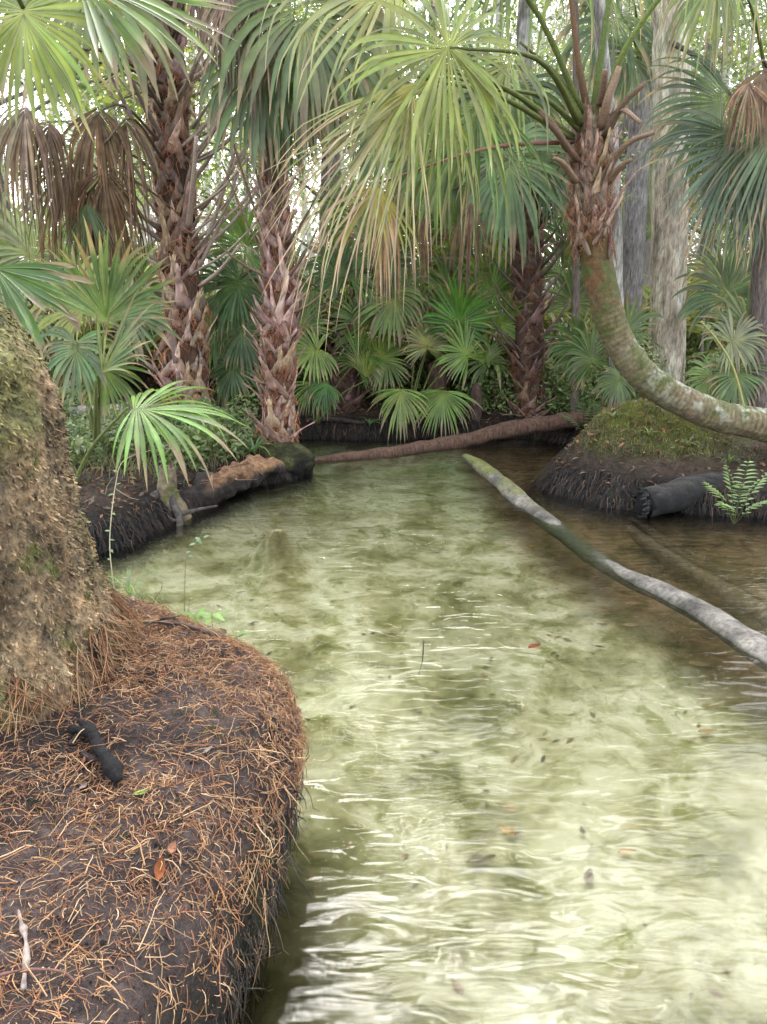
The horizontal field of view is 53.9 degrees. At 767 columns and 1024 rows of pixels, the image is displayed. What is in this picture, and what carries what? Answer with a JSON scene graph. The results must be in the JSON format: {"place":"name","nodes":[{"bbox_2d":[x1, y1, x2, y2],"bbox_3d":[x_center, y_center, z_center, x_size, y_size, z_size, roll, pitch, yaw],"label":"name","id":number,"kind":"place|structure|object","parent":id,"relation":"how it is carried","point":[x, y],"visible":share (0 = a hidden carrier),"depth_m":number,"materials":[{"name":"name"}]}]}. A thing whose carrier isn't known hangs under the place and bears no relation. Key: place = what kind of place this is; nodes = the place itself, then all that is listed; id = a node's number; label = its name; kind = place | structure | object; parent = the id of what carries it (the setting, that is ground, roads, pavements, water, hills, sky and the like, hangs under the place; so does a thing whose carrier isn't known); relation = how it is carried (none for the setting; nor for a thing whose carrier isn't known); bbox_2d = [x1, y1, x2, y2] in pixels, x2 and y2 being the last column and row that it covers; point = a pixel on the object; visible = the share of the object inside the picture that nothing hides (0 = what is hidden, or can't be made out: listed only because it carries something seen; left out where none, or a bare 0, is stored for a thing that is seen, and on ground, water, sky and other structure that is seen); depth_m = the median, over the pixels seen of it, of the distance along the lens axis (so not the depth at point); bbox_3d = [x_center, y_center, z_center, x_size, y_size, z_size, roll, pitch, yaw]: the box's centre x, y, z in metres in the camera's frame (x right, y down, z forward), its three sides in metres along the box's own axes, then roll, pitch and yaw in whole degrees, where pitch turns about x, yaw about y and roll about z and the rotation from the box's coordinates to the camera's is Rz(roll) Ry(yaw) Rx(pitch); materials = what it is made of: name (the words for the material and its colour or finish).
{"place":"outdoors","nodes":[
{"label":"outdoors","id":0,"kind":"place"},
{"bbox_2d":[0,0,766,291],"label":"sky","id":1,"kind":"structure","parent":0,"point":[6,90],"materials":[{"name":"white"}]},
{"bbox_2d":[51,332,766,1023],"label":"ground","id":2,"kind":"structure","parent":0,"point":[519,912],"depth_m":4.01,"materials":[{"name":"soil"}]},
{"bbox_2d":[0,262,94,349],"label":"palmetto","id":3,"kind":"object","parent":2,"relation":"on","point":[26,274],"visible":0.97,"depth_m":3.88,"materials":[{"name":"green plant"}]},
{"bbox_2d":[0,2,139,306],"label":"forest tree","id":4,"kind":"object","parent":2,"relation":"on","point":[21,95],"visible":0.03,"depth_m":13.36,"materials":[{"name":"green plant"}]},
{"bbox_2d":[42,316,113,378],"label":"palmetto","id":5,"kind":"object","parent":2,"relation":"on","point":[81,326],"visible":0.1,"depth_m":11.42,"materials":[{"name":"green plant"}]},
{"bbox_2d":[0,187,164,399],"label":"palmetto","id":6,"kind":"object","parent":2,"relation":"on","point":[9,255],"visible":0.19,"depth_m":9.07,"materials":[{"name":"green plant"}]},
{"bbox_2d":[14,318,154,372],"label":"palmetto","id":7,"kind":"object","parent":2,"relation":"on","point":[113,333],"visible":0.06,"depth_m":11.82,"materials":[{"name":"green plant"}]},
{"bbox_2d":[26,318,155,384],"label":"palmetto","id":8,"kind":"object","parent":2,"relation":"on","point":[86,329],"visible":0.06,"depth_m":11.40,"materials":[{"name":"green plant"}]},
{"bbox_2d":[0,2,199,279],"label":"forest tree","id":9,"kind":"object","parent":2,"relation":"on","point":[39,108],"visible":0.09,"depth_m":12.59,"materials":[{"name":"green plant"}]},
{"bbox_2d":[23,216,184,450],"bbox_3d":[-2.303,-1.340,6.421,1.267,2.163,2.145,-14,21,-39],"label":"palmetto","id":10,"kind":"object","parent":2,"relation":"on","point":[100,389],"visible":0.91,"depth_m":6.46,"materials":[{"name":"green plant"}]},
{"bbox_2d":[1,0,229,326],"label":"forest tree","id":11,"kind":"object","parent":2,"relation":"on","point":[95,162],"visible":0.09,"depth_m":13.91,"materials":[{"name":"green plant"}]},
{"bbox_2d":[19,17,224,264],"bbox_3d":[-7.693,-10.254,22.821,5.158,9.721,5.832,8,18,24],"label":"forest tree","id":12,"kind":"object","parent":2,"relation":"on","point":[153,219],"visible":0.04,"depth_m":22.81,"materials":[{"name":"green plant"}]},
{"bbox_2d":[108,568,158,597],"bbox_3d":[-1.644,0.449,4.814,0.455,0.225,0.360,9,19,29],"label":"grass tuft","id":13,"kind":"object","parent":2,"relation":"on","point":[128,582],"visible":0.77,"depth_m":4.84,"materials":[{"name":"green plant"}]},
{"bbox_2d":[64,45,206,384],"bbox_3d":[-3.719,-4.201,10.826,2.317,5.104,1.466,-12,20,-34],"label":"sapling","id":14,"kind":"object","parent":2,"relation":"on","point":[127,100],"visible":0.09,"depth_m":10.39,"materials":[{"name":"green plant"}]},
{"bbox_2d":[105,445,170,590],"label":"sapling","id":15,"kind":"object","parent":2,"relation":"on","point":[111,550],"visible":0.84,"depth_m":4.77,"materials":[{"name":"green plant"}]},
{"bbox_2d":[0,597,301,1023],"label":"earth bank","id":16,"kind":"structure","parent":2,"relation":"on","point":[123,1014],"depth_m":1.95,"materials":[{"name":"soil"}]},
{"bbox_2d":[17,909,30,990],"bbox_3d":[-0.743,0.892,1.560,0.022,0.035,0.214,-8,18,-25],"label":"stick","id":17,"kind":"object","parent":16,"relation":"on","point":[23,927],"visible":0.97,"depth_m":1.52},
{"bbox_2d":[0,967,84,993],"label":"root","id":18,"kind":"object","parent":16,"relation":"on","point":[68,975],"visible":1,"depth_m":1.49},
{"bbox_2d":[66,718,123,782],"bbox_3d":[-0.821,0.675,2.159,0.063,0.070,0.309,-15,22,-41],"label":"charred stick","id":19,"kind":"object","parent":16,"relation":"on","point":[112,766],"visible":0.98,"depth_m":2.13,"materials":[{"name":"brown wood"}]},
{"bbox_2d":[0,0,237,748],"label":"cabbage palm","id":20,"kind":"object","parent":16,"relation":"on","point":[66,626],"visible":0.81,"depth_m":2.42,"materials":[{"name":"green plant"}]},
{"bbox_2d":[0,598,304,1023],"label":"soil crumbs","id":21,"kind":"object","parent":16,"relation":"on","point":[103,941],"visible":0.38,"depth_m":2.02,"materials":[{"name":"soil"}]},
{"bbox_2d":[0,581,312,1023],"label":"rootlets","id":22,"kind":"object","parent":16,"relation":"on","point":[270,666],"visible":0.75,"depth_m":2.06,"materials":[{"name":"plant"}]},
{"bbox_2d":[154,855,165,879],"bbox_3d":[-0.545,0.867,1.837,0.024,0.030,0.058,0,16,0],"label":"fallen leaf","id":23,"kind":"object","parent":16,"relation":"on","point":[158,873],"visible":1,"depth_m":1.84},
{"bbox_2d":[157,620,225,638],"bbox_3d":[-0.788,0.483,3.093,0.291,0.067,0.053,4,17,14],"label":"stick","id":24,"kind":"object","parent":16,"relation":"on","point":[189,626],"visible":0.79,"depth_m":3.08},
{"bbox_2d":[198,610,229,627],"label":"sapling","id":25,"kind":"object","parent":16,"relation":"on","point":[208,615],"visible":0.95,"depth_m":4.40,"materials":[{"name":"green plant"}]},
{"bbox_2d":[215,742,318,1023],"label":"root fringe","id":26,"kind":"object","parent":16,"relation":"hanging from","point":[236,996],"visible":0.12,"depth_m":2.19,"materials":[{"name":"plant"}]},
{"bbox_2d":[56,382,260,470],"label":"undergrowth","id":27,"kind":"object","parent":2,"relation":"on","point":[80,433],"visible":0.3,"depth_m":7.64,"materials":[{"name":"green plant"}]},
{"bbox_2d":[74,380,251,492],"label":"palmetto","id":28,"kind":"object","parent":2,"relation":"on","point":[151,434],"visible":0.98,"depth_m":4.68,"materials":[{"name":"green plant"}]},
{"bbox_2d":[68,423,268,494],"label":"grass","id":29,"kind":"structure","parent":2,"relation":"on","point":[113,465],"depth_m":7.19,"materials":[{"name":"green plant"}]},
{"bbox_2d":[2,0,354,206],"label":"forest tree","id":30,"kind":"object","parent":2,"relation":"on","point":[108,99],"visible":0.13,"depth_m":9.86,"materials":[{"name":"green plant"}]},
{"bbox_2d":[150,462,217,539],"bbox_3d":[-2.054,-0.118,6.458,1.225,0.609,0.511,0,16,0],"label":"stump","id":31,"kind":"object","parent":2,"relation":"on","point":[169,496],"visible":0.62,"depth_m":6.43,"materials":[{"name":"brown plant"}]},
{"bbox_2d":[124,79,252,393],"bbox_3d":[-2.637,-3.969,10.100,1.920,5.104,1.365,-10,19,-29],"label":"sapling","id":32,"kind":"object","parent":2,"relation":"on","point":[204,179],"visible":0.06,"depth_m":10.01,"materials":[{"name":"green plant"}]},
{"bbox_2d":[87,462,306,567],"bbox_3d":[-1.996,-0.153,7.130,1.895,0.441,4.424,4,17,14],"label":"root fringe","id":33,"kind":"object","parent":2,"relation":"hanging from","point":[153,520],"visible":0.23,"depth_m":6.13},
{"bbox_2d":[83,290,316,378],"bbox_3d":[-2.738,-2.912,11.959,3.974,1.779,3.712,2,17,7],"label":"palmetto","id":34,"kind":"object","parent":2,"relation":"on","point":[108,344],"visible":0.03,"depth_m":11.15,"materials":[{"name":"green plant"}]},
{"bbox_2d":[192,81,296,260],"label":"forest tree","id":35,"kind":"object","parent":2,"relation":"on","point":[232,175],"visible":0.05,"depth_m":22.29,"materials":[{"name":"green plant"}]},
{"bbox_2d":[195,192,299,421],"bbox_3d":[-1.735,-2.240,9.225,1.543,3.090,0.911,0,16,0],"label":"palmetto","id":36,"kind":"object","parent":2,"relation":"on","point":[233,349],"visible":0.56,"depth_m":8.98,"materials":[{"name":"green plant"}]},
{"bbox_2d":[190,77,322,275],"bbox_3d":[-2.083,-4.451,11.713,2.276,5.103,1.561,0,16,0],"label":"sapling","id":37,"kind":"object","parent":2,"relation":"on","point":[228,191],"visible":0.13,"depth_m":11.46,"materials":[{"name":"green plant"}]},
{"bbox_2d":[236,435,276,455],"bbox_3d":[-1.313,-0.681,7.801,0.427,0.208,0.503,0,16,0],"label":"fern","id":38,"kind":"object","parent":2,"relation":"on","point":[255,447],"visible":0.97,"depth_m":7.83,"materials":[{"name":"green plant"}]},
{"bbox_2d":[94,0,437,254],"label":"forest tree","id":39,"kind":"object","parent":2,"relation":"on","point":[225,148],"visible":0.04,"depth_m":12.91,"materials":[{"name":"green plant"}]},
{"bbox_2d":[258,442,314,481],"bbox_3d":[-1.079,-0.477,8.206,0.692,0.628,0.689,0,16,0],"label":"root clump","id":40,"kind":"object","parent":2,"relation":"on","point":[297,459],"visible":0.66,"depth_m":7.92,"materials":[{"name":"plant"}]},
{"bbox_2d":[201,281,377,383],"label":"palmetto","id":41,"kind":"object","parent":2,"relation":"on","point":[321,309],"visible":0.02,"depth_m":11.42,"materials":[{"name":"green plant"}]},
{"bbox_2d":[199,0,406,349],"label":"forest tree","id":42,"kind":"object","parent":2,"relation":"on","point":[323,180],"visible":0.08,"depth_m":13.07,"materials":[{"name":"green plant"}]},
{"bbox_2d":[210,276,397,380],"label":"palmetto","id":43,"kind":"object","parent":2,"relation":"on","point":[331,319],"visible":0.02,"depth_m":11.31,"materials":[{"name":"green plant"}]},
{"bbox_2d":[194,0,420,445],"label":"cabbage palm","id":44,"kind":"object","parent":2,"relation":"on","point":[276,355],"visible":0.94,"depth_m":6.82,"materials":[{"name":"green plant"}]},
{"bbox_2d":[297,142,356,380],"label":"sapling","id":45,"kind":"object","parent":2,"relation":"on","point":[329,173],"visible":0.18,"depth_m":11.12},
{"bbox_2d":[305,416,362,423],"bbox_3d":[-0.714,-1.228,10.157,0.890,0.119,0.075,4,17,13],"label":"fallen branch","id":46,"kind":"object","parent":2,"relation":"on","point":[335,419],"visible":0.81,"depth_m":10.10,"materials":[{"name":"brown wood"}]},
{"bbox_2d":[294,290,386,423],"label":"palmetto","id":47,"kind":"object","parent":2,"relation":"on","point":[326,393],"visible":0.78,"depth_m":9.59,"materials":[{"name":"green plant"}]},
{"bbox_2d":[0,0,765,293],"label":"distant woodland","id":48,"kind":"object","parent":2,"relation":"on","point":[299,204],"visible":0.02,"depth_m":24.99,"materials":[{"name":"green plant"}]},
{"bbox_2d":[187,0,591,347],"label":"forest tree","id":49,"kind":"object","parent":2,"relation":"on","point":[336,158],"visible":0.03,"depth_m":10.96,"materials":[{"name":"green plant"}]},
{"bbox_2d":[321,228,458,402],"bbox_3d":[0.155,-2.653,10.212,1.228,2.398,1.638,14,21,39],"label":"palmetto","id":50,"kind":"object","parent":2,"relation":"on","point":[379,325],"visible":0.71,"depth_m":9.98,"materials":[{"name":"green plant"}]},
{"bbox_2d":[212,324,571,407],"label":"undergrowth","id":51,"kind":"object","parent":2,"relation":"on","point":[301,376],"visible":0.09,"depth_m":10.95,"materials":[{"name":"green plant"}]},
{"bbox_2d":[303,164,508,362],"bbox_3d":[0.609,-3.585,11.269,3.328,3.533,1.392,6,17,20],"label":"palmetto","id":52,"kind":"object","parent":2,"relation":"on","point":[438,235],"visible":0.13,"depth_m":10.84,"materials":[{"name":"green plant"}]},
{"bbox_2d":[309,288,509,383],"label":"palmetto","id":53,"kind":"object","parent":2,"relation":"on","point":[366,336],"visible":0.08,"depth_m":11.11,"materials":[{"name":"green plant"}]},
{"bbox_2d":[314,0,507,241],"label":"forest tree","id":54,"kind":"object","parent":2,"relation":"on","point":[417,95],"visible":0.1,"depth_m":19.78,"materials":[{"name":"green plant"}]},
{"bbox_2d":[70,366,766,517],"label":"leaf litter","id":55,"kind":"object","parent":2,"relation":"on","point":[91,500],"visible":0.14,"depth_m":7.25,"materials":[{"name":"plant"}]},
{"bbox_2d":[0,0,293,418],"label":"cabbage palm","id":56,"kind":"object","parent":55,"relation":"on","point":[171,149],"visible":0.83,"depth_m":7.44,"materials":[{"name":"green plant"}]},
{"bbox_2d":[183,454,285,506],"bbox_3d":[-1.289,-0.292,7.114,0.630,0.422,1.320,10,19,31],"label":"rotten log","id":57,"kind":"object","parent":55,"relation":"on","point":[233,478],"visible":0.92,"depth_m":7.04,"materials":[{"name":"brown wood"}]},
{"bbox_2d":[294,210,453,411],"bbox_3d":[-0.424,-2.645,10.200,2.839,3.060,1.017,-2,17,-8],"label":"cabbage palm","id":58,"kind":"object","parent":55,"relation":"on","point":[353,396],"visible":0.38,"depth_m":9.96,"materials":[{"name":"green plant"}]},
{"bbox_2d":[295,417,569,451],"bbox_3d":[0.397,-1.023,10.069,4.051,0.456,0.699,1,16,4],"label":"root fringe","id":59,"kind":"object","parent":2,"relation":"hanging from","point":[339,435],"visible":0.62,"depth_m":10.03,"materials":[{"name":"plant"}]},
{"bbox_2d":[366,250,503,441],"bbox_3d":[0.659,-2.220,10.050,1.804,2.537,1.154,0,16,0],"label":"palmetto","id":60,"kind":"object","parent":2,"relation":"on","point":[456,306],"visible":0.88,"depth_m":9.86,"materials":[{"name":"green plant"}]},
{"bbox_2d":[428,360,446,409],"bbox_3d":[0.740,-1.707,10.443,0.271,0.772,0.278,0,16,0],"label":"stump","id":61,"kind":"object","parent":2,"relation":"on","point":[441,382],"visible":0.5,"depth_m":10.30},
{"bbox_2d":[315,0,588,278],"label":"forest tree","id":62,"kind":"object","parent":2,"relation":"on","point":[514,15],"visible":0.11,"depth_m":11.26,"materials":[{"name":"green plant"}]},
{"bbox_2d":[344,25,571,417],"bbox_3d":[1.016,-3.426,9.570,3.324,5.419,2.374,-6,17,-20],"label":"cabbage palm","id":63,"kind":"object","parent":2,"relation":"on","point":[525,242],"visible":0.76,"depth_m":9.08,"materials":[{"name":"green plant"}]},
{"bbox_2d":[315,407,601,464],"bbox_3d":[0.954,-0.968,9.339,4.111,0.512,0.404,-5,17,-17],"label":"fallen log","id":64,"kind":"object","parent":2,"relation":"on","point":[522,427],"visible":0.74,"depth_m":9.45,"materials":[{"name":"wood"}]},
{"bbox_2d":[470,383,482,421],"bbox_3d":[1.247,-1.443,10.151,0.167,0.574,0.161,0,16,0],"label":"stump","id":65,"kind":"object","parent":2,"relation":"on","point":[476,393],"visible":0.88,"depth_m":10.09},
{"bbox_2d":[420,220,533,401],"bbox_3d":[1.322,-2.698,10.242,1.802,2.476,1.027,0,16,0],"label":"palmetto","id":66,"kind":"object","parent":2,"relation":"on","point":[492,271],"visible":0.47,"depth_m":10.13,"materials":[{"name":"green plant"}]},
{"bbox_2d":[380,297,580,385],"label":"palmetto","id":67,"kind":"object","parent":2,"relation":"on","point":[545,342],"visible":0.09,"depth_m":10.83,"materials":[{"name":"green plant"}]},
{"bbox_2d":[466,854,495,864],"bbox_3d":[0.388,1.382,2.994,0.122,0.016,0.060,0,16,0],"label":"sunken leaf","id":68,"kind":"object","parent":2,"relation":"on","point":[477,859],"visible":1,"depth_m":3.00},
{"bbox_2d":[402,313,565,373],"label":"palmetto","id":69,"kind":"object","parent":2,"relation":"on","point":[433,357],"visible":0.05,"depth_m":10.93,"materials":[{"name":"green plant"}]},
{"bbox_2d":[216,477,766,1023],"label":"bed debris","id":70,"kind":"object","parent":2,"relation":"on","point":[456,983],"visible":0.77,"depth_m":4.17,"materials":[{"name":"brown plant"}]},
{"bbox_2d":[421,0,562,252],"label":"forest tree","id":71,"kind":"object","parent":2,"relation":"on","point":[497,22],"visible":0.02,"depth_m":18.07,"materials":[{"name":"green plant"}]},
{"bbox_2d":[492,373,506,405],"bbox_3d":[1.620,-1.676,10.553,0.213,0.529,0.212,0,16,0],"label":"stump","id":72,"kind":"object","parent":2,"relation":"on","point":[495,387],"visible":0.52,"depth_m":10.47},
{"bbox_2d":[240,0,766,442],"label":"cabbage palm","id":73,"kind":"object","parent":2,"relation":"on","point":[592,161],"visible":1,"depth_m":5.37,"materials":[{"name":"green plant"}]},
{"bbox_2d":[431,312,590,388],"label":"palmetto","id":74,"kind":"object","parent":2,"relation":"on","point":[552,317],"visible":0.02,"depth_m":10.62,"materials":[{"name":"green plant"}]},
{"bbox_2d":[516,0,584,324],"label":"tree","id":75,"kind":"object","parent":2,"relation":"on","point":[522,27],"visible":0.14,"depth_m":10.46,"materials":[{"name":"grey plant"}]},
{"bbox_2d":[472,0,632,236],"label":"forest tree","id":76,"kind":"object","parent":2,"relation":"on","point":[548,20],"visible":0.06,"depth_m":21.73,"materials":[{"name":"green plant"}]},
{"bbox_2d":[570,0,580,412],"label":"tree","id":77,"kind":"object","parent":2,"relation":"on","point":[575,289],"visible":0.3,"depth_m":9.45,"materials":[{"name":"grey plant"}]},
{"bbox_2d":[479,174,701,338],"bbox_3d":[2.997,-3.572,11.214,3.387,3.342,1.143,-3,17,-11],"label":"palmetto","id":78,"kind":"object","parent":2,"relation":"on","point":[565,295],"visible":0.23,"depth_m":10.92,"materials":[{"name":"green plant"}]},
{"bbox_2d":[446,329,746,425],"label":"undergrowth","id":79,"kind":"object","parent":2,"relation":"on","point":[591,383],"visible":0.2,"depth_m":10.24,"materials":[{"name":"green plant"}]},
{"bbox_2d":[549,0,652,392],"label":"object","id":80,"kind":"object","parent":2,"relation":"on","point":[634,214],"visible":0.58,"depth_m":10.31,"materials":[{"name":"plant"}]},
{"bbox_2d":[543,292,662,407],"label":"palmetto","id":81,"kind":"object","parent":2,"relation":"on","point":[583,342],"visible":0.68,"depth_m":9.28,"materials":[{"name":"green plant"}]},
{"bbox_2d":[513,0,695,201],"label":"forest tree","id":82,"kind":"object","parent":2,"relation":"on","point":[553,32],"visible":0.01,"depth_m":16.21,"materials":[{"name":"green plant"}]},
{"bbox_2d":[593,0,625,408],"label":"tree","id":83,"kind":"object","parent":2,"relation":"on","point":[599,11],"visible":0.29,"depth_m":8.65,"materials":[{"name":"grey plant"}]},
{"bbox_2d":[497,0,766,324],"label":"forest tree","id":84,"kind":"object","parent":2,"relation":"on","point":[623,126],"visible":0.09,"depth_m":11.13,"materials":[{"name":"green plant"}]},
{"bbox_2d":[510,0,766,232],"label":"forest tree","id":85,"kind":"object","parent":2,"relation":"on","point":[727,76],"visible":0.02,"depth_m":14.23,"materials":[{"name":"green plant"}]},
{"bbox_2d":[544,299,746,370],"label":"palmetto","id":86,"kind":"object","parent":2,"relation":"on","point":[697,330],"visible":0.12,"depth_m":11.19,"materials":[{"name":"green plant"}]},
{"bbox_2d":[529,426,766,535],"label":"root fringe","id":87,"kind":"object","parent":2,"relation":"hanging from","point":[544,473],"visible":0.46,"depth_m":6.94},
{"bbox_2d":[533,0,766,286],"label":"forest tree","id":88,"kind":"object","parent":2,"relation":"on","point":[647,254],"visible":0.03,"depth_m":14.27,"materials":[{"name":"green plant"}]},
{"bbox_2d":[570,308,741,366],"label":"palmetto","id":89,"kind":"object","parent":2,"relation":"on","point":[695,337],"visible":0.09,"depth_m":11.49,"materials":[{"name":"green plant"}]},
{"bbox_2d":[572,398,765,460],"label":"moss","id":90,"kind":"object","parent":2,"relation":"on","point":[645,419],"visible":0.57,"depth_m":7.37,"materials":[{"name":"green plant"}]},
{"bbox_2d":[629,471,730,519],"bbox_3d":[3.344,-0.206,6.954,2.448,0.397,0.444,-4,17,-14],"label":"hollow log","id":91,"kind":"object","parent":2,"relation":"on","point":[680,493],"visible":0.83,"depth_m":6.62,"materials":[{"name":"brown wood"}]},
{"bbox_2d":[622,74,750,372],"bbox_3d":[5.463,-5.975,10.978,5.047,8.714,4.464,4,17,13],"label":"forest tree","id":92,"kind":"object","parent":2,"relation":"on","point":[705,234],"depth_m":12.29,"materials":[{"name":"green plant"}]},
{"bbox_2d":[617,0,764,368],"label":"forest tree","id":93,"kind":"object","parent":2,"relation":"on","point":[702,221],"visible":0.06,"depth_m":11.84,"materials":[{"name":"green plant"}]},
{"bbox_2d":[642,0,741,397],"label":"tree","id":94,"kind":"object","parent":2,"relation":"on","point":[666,260],"visible":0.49,"depth_m":9.24,"materials":[{"name":"grey plant"}]},
{"bbox_2d":[626,526,766,627],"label":"sunken branch","id":95,"kind":"object","parent":2,"relation":"on","point":[747,604],"visible":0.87,"depth_m":5.59,"materials":[{"name":"brown wood"}]},
{"bbox_2d":[651,14,742,384],"bbox_3d":[4.591,-4.034,10.460,2.119,5.103,1.383,3,17,10],"label":"sapling","id":96,"kind":"object","parent":2,"relation":"on","point":[703,318],"visible":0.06,"depth_m":10.46,"materials":[{"name":"green plant"}]},
{"bbox_2d":[634,0,766,407],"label":"cabbage palm","id":97,"kind":"object","parent":2,"relation":"on","point":[747,167],"visible":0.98,"depth_m":7.38,"materials":[{"name":"green plant"}]},
{"bbox_2d":[670,230,766,406],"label":"palmetto","id":98,"kind":"object","parent":2,"relation":"on","point":[736,312],"visible":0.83,"depth_m":8.88,"materials":[{"name":"green plant"}]},
{"bbox_2d":[701,321,744,405],"bbox_3d":[3.592,-1.516,7.943,0.791,0.982,0.028,-7,18,-22],"label":"bare stalk","id":99,"kind":"object","parent":2,"relation":"on","point":[734,371],"visible":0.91,"depth_m":7.97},
{"bbox_2d":[698,0,766,277],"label":"sapling","id":100,"kind":"object","parent":2,"relation":"on","point":[751,27],"visible":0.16,"depth_m":9.42,"materials":[{"name":"green plant"}]},
{"bbox_2d":[702,458,766,524],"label":"fern","id":101,"kind":"object","parent":2,"relation":"on","point":[723,505],"visible":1,"depth_m":6.04,"materials":[{"name":"green plant"}]},
{"bbox_2d":[195,439,761,544],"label":"water","id":102,"kind":"structure","parent":0,"point":[459,460],"depth_m":9.03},
{"bbox_2d":[462,454,766,671],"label":"fallen log","id":103,"kind":"object","parent":102,"relation":"in","point":[744,641],"visible":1,"depth_m":5.03,"materials":[{"name":"grey wood"}]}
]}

